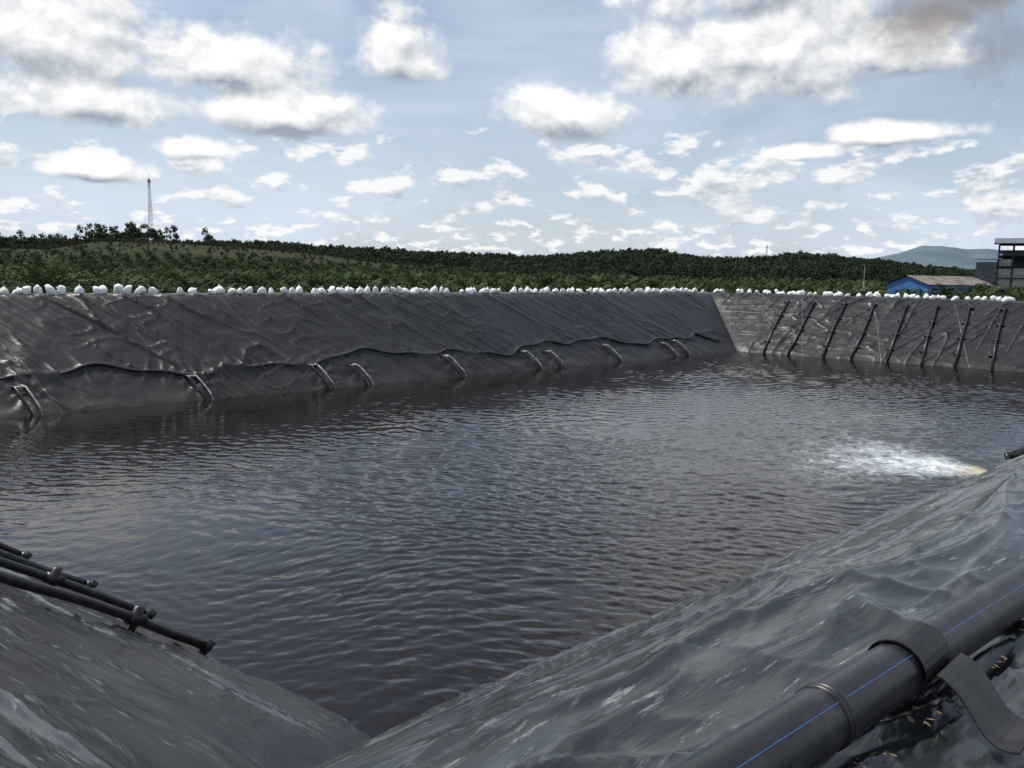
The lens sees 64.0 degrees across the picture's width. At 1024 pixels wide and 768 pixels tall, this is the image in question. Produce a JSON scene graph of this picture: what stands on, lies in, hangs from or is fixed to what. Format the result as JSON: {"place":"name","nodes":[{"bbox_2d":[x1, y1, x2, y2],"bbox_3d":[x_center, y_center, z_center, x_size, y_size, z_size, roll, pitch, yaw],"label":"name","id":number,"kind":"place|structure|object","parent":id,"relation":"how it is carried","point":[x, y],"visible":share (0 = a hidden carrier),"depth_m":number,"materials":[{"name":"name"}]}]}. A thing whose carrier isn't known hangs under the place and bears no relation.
{"place":"outdoors","nodes":[
{"label":"outdoors","id":0,"kind":"place"},
{"bbox_2d":[0,241,896,292],"bbox_3d":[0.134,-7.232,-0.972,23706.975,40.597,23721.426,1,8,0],"label":"ground","id":1,"kind":"structure","parent":0,"point":[195,251],"depth_m":490.71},
{"bbox_2d":[0,221,215,248],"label":"hilltop tree line","id":2,"kind":"object","parent":1,"relation":"on","point":[132,231],"visible":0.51,"depth_m":544.17,"materials":[{"name":"green plant"}]},
{"bbox_2d":[147,174,152,239],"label":"telecom mast","id":3,"kind":"object","parent":1,"relation":"on","point":[150,206],"visible":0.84,"depth_m":575.09,"materials":[{"name":"grey metal"}]},
{"bbox_2d":[0,237,468,270],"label":"hillside scrub","id":4,"kind":"object","parent":1,"relation":"on","point":[124,240],"visible":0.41,"depth_m":510.06,"materials":[{"name":"green plant"}]},
{"bbox_2d":[0,236,975,281],"bbox_3d":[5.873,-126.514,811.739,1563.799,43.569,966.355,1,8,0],"label":"hill forest","id":5,"kind":"object","parent":1,"relation":"on","point":[799,264],"visible":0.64,"depth_m":802.69,"materials":[{"name":"green plant"}]},
{"bbox_2d":[0,247,1023,301],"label":"oil palm plantation","id":6,"kind":"object","parent":1,"relation":"on","point":[165,278],"visible":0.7,"depth_m":157.59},
{"bbox_2d":[884,275,994,299],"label":"blue shed","id":7,"kind":"structure","parent":1,"relation":"on","point":[924,283],"depth_m":198.00,"materials":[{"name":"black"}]},
{"bbox_2d":[931,288,972,293],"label":"windows","id":8,"kind":"structure","parent":7,"relation":"in","point":[936,289],"depth_m":196.42,"materials":[{"name":"black glass"}]},
{"bbox_2d":[975,250,1023,297],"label":"annex","id":9,"kind":"object","parent":1,"relation":"on","point":[985,271],"visible":0.3,"depth_m":261.92,"materials":[{"name":"grey metal"}]},
{"bbox_2d":[995,244,1023,289],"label":"steel frame","id":10,"kind":"object","parent":1,"relation":"on","point":[1013,255],"visible":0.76,"depth_m":258.22,"materials":[{"name":"black metal"}]},
{"bbox_2d":[973,238,1023,259],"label":"roof","id":11,"kind":"structure","parent":10,"relation":"on","point":[999,241],"depth_m":260.76,"materials":[{"name":"grey metal"}]},
{"bbox_2d":[997,259,1023,288],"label":"cladding panels","id":12,"kind":"object","parent":10,"relation":"attached to","point":[1018,272],"visible":0.95,"depth_m":258.44,"materials":[{"name":"metal"}]},
{"bbox_2d":[0,351,1023,738],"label":"pond water","id":13,"kind":"structure","parent":0,"point":[372,561],"depth_m":25.95,"materials":[{"name":"grey liquid"}]},
{"bbox_2d":[0,0,1023,258],"label":"sky","id":14,"kind":"structure","parent":0,"point":[869,129],"materials":[{"name":"blue"}]},
{"bbox_2d":[31,292,1022,301],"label":"embankment","id":15,"kind":"structure","parent":0,"point":[438,292],"depth_m":68.23,"materials":[{"name":"soil"}]},
{"bbox_2d":[0,284,697,294],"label":"sandbag row","id":16,"kind":"object","parent":15,"relation":"on","point":[101,289],"visible":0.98,"depth_m":57.43,"materials":[{"name":"white fabric"}]},
{"bbox_2d":[0,292,1023,767],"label":"pond liner","id":17,"kind":"object","parent":15,"relation":"on","point":[82,686],"visible":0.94,"depth_m":7.35,"materials":[{"name":"black plastic"}]},
{"bbox_2d":[0,542,32,558],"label":"ballast pipe","id":18,"kind":"object","parent":17,"relation":"on","point":[27,554],"visible":0.58,"depth_m":19.30,"materials":[{"name":"black plastic"}]},
{"bbox_2d":[10,384,43,415],"bbox_3d":[-23.007,0.836,38.904,2.045,1.481,0.578,6,9,31],"label":"vent pipe","id":19,"kind":"object","parent":17,"relation":"on","point":[23,399],"visible":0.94,"depth_m":38.82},
{"bbox_2d":[0,549,98,587],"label":"ballast pipe","id":20,"kind":"object","parent":17,"relation":"on","point":[92,583],"visible":0.54,"depth_m":16.93,"materials":[{"name":"black plastic"}]},
{"bbox_2d":[0,557,156,619],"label":"ballast pipe","id":21,"kind":"object","parent":17,"relation":"on","point":[54,577],"visible":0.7,"depth_m":14.69,"materials":[{"name":"black plastic"}]},
{"bbox_2d":[0,570,215,654],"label":"ballast pipe","id":22,"kind":"object","parent":17,"relation":"on","point":[135,619],"visible":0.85,"depth_m":12.56,"materials":[{"name":"black plastic"}]},
{"bbox_2d":[184,374,213,399],"bbox_3d":[-16.947,0.242,44.399,1.964,1.419,0.581,6,9,31],"label":"vent pipe","id":23,"kind":"object","parent":17,"relation":"on","point":[197,387],"visible":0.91,"depth_m":44.31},
{"bbox_2d":[308,363,335,388],"bbox_3d":[-11.522,-0.438,49.525,2.198,1.599,0.573,6,9,33],"label":"vent pipe","id":24,"kind":"object","parent":17,"relation":"on","point":[316,364],"visible":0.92,"depth_m":49.39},
{"bbox_2d":[0,332,719,379],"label":"anchor hose","id":25,"kind":"object","parent":17,"relation":"on","point":[209,373],"visible":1,"depth_m":52.39,"materials":[{"name":"rubber"}]},
{"bbox_2d":[346,363,373,384],"bbox_3d":[-9.434,-0.526,51.256,1.928,1.390,0.583,6,9,30],"label":"vent pipe","id":26,"kind":"object","parent":17,"relation":"on","point":[359,366],"visible":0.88,"depth_m":51.19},
{"bbox_2d":[440,354,466,376],"bbox_3d":[-4.002,-1.198,56.376,2.144,1.558,0.575,6,9,32],"label":"vent pipe","id":27,"kind":"object","parent":17,"relation":"on","point":[445,356],"visible":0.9,"depth_m":56.28,"materials":[{"name":"black plastic"}]},
{"bbox_2d":[518,350,543,369],"bbox_3d":[1.469,-1.732,61.333,2.064,1.496,0.578,6,9,32],"label":"vent pipe","id":28,"kind":"object","parent":17,"relation":"on","point":[523,351],"visible":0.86,"depth_m":61.26,"materials":[{"name":"black plastic"}]},
{"bbox_2d":[542,350,565,367],"bbox_3d":[3.289,-1.853,62.903,1.922,1.385,0.583,6,9,30],"label":"vent pipe","id":29,"kind":"object","parent":17,"relation":"on","point":[547,351],"visible":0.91,"depth_m":62.84,"materials":[{"name":"black plastic"}]},
{"bbox_2d":[600,344,623,361],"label":"vent pipe","id":30,"kind":"object","parent":17,"relation":"on","point":[605,345],"visible":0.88,"depth_m":67.52,"materials":[{"name":"black plastic"}]},
{"bbox_2d":[658,342,678,356],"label":"vent pipe","id":31,"kind":"object","parent":17,"relation":"on","point":[663,343],"visible":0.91,"depth_m":72.60,"materials":[{"name":"black plastic"}]},
{"bbox_2d":[670,340,691,355],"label":"vent pipe","id":32,"kind":"object","parent":17,"relation":"on","point":[675,341],"visible":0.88,"depth_m":73.93,"materials":[{"name":"black plastic"}]},
{"bbox_2d":[763,299,789,352],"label":"ballast pipe","id":33,"kind":"object","parent":17,"relation":"on","point":[778,318],"visible":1,"depth_m":79.75,"materials":[{"name":"black plastic"}]},
{"bbox_2d":[787,300,816,353],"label":"ballast pipe","id":34,"kind":"object","parent":17,"relation":"on","point":[800,329],"visible":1,"depth_m":78.18,"materials":[{"name":"black plastic"}]},
{"bbox_2d":[822,301,847,356],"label":"ballast pipe","id":35,"kind":"object","parent":17,"relation":"on","point":[833,330],"visible":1,"depth_m":76.46,"materials":[{"name":"black plastic"}]},
{"bbox_2d":[671,560,1023,767],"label":"discharge pipe","id":36,"kind":"object","parent":17,"relation":"on","point":[817,722],"visible":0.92,"depth_m":2.79,"materials":[{"name":"black plastic"}]},
{"bbox_2d":[867,621,1023,754],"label":"hold down strap","id":37,"kind":"object","parent":36,"relation":"on","point":[999,723],"visible":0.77,"depth_m":3.01,"materials":[{"name":"rubber"}]},
{"bbox_2d":[850,302,877,358],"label":"ballast pipe","id":38,"kind":"object","parent":17,"relation":"on","point":[863,330],"visible":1,"depth_m":74.89,"materials":[{"name":"black plastic"}]},
{"bbox_2d":[886,303,909,361],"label":"ballast pipe","id":39,"kind":"object","parent":17,"relation":"on","point":[899,324],"visible":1,"depth_m":73.28,"materials":[{"name":"black plastic"}]},
{"bbox_2d":[919,304,941,363],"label":"ballast pipe","id":40,"kind":"object","parent":17,"relation":"on","point":[927,336],"visible":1,"depth_m":71.73,"materials":[{"name":"black plastic"}]},
{"bbox_2d":[854,629,1023,766],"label":"dead leaves","id":41,"kind":"object","parent":17,"relation":"on","point":[879,741],"visible":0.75,"depth_m":3.01,"materials":[{"name":"plant"}]},
{"bbox_2d":[953,305,973,365],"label":"ballast pipe","id":42,"kind":"object","parent":17,"relation":"on","point":[965,323],"visible":1,"depth_m":70.22,"materials":[{"name":"black plastic"}]},
{"bbox_2d":[988,306,1007,368],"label":"ballast pipe","id":43,"kind":"object","parent":17,"relation":"on","point":[1000,324],"visible":1,"depth_m":68.71,"materials":[{"name":"black plastic"}]},
{"bbox_2d":[1004,446,1023,459],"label":"inlet pipe","id":44,"kind":"object","parent":17,"relation":"on","point":[1014,453],"visible":0.61,"depth_m":30.50,"materials":[{"name":"black plastic"}]},
{"bbox_2d":[701,288,1014,301],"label":"sandbag row","id":45,"kind":"object","parent":15,"relation":"on","point":[877,294],"visible":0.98,"depth_m":78.67,"materials":[{"name":"white fabric"}]},
{"bbox_2d":[872,246,997,269],"bbox_3d":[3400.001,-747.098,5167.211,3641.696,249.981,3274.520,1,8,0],"label":"mountain","id":46,"kind":"structure","parent":0,"point":[942,256],"depth_m":4972.68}
]}

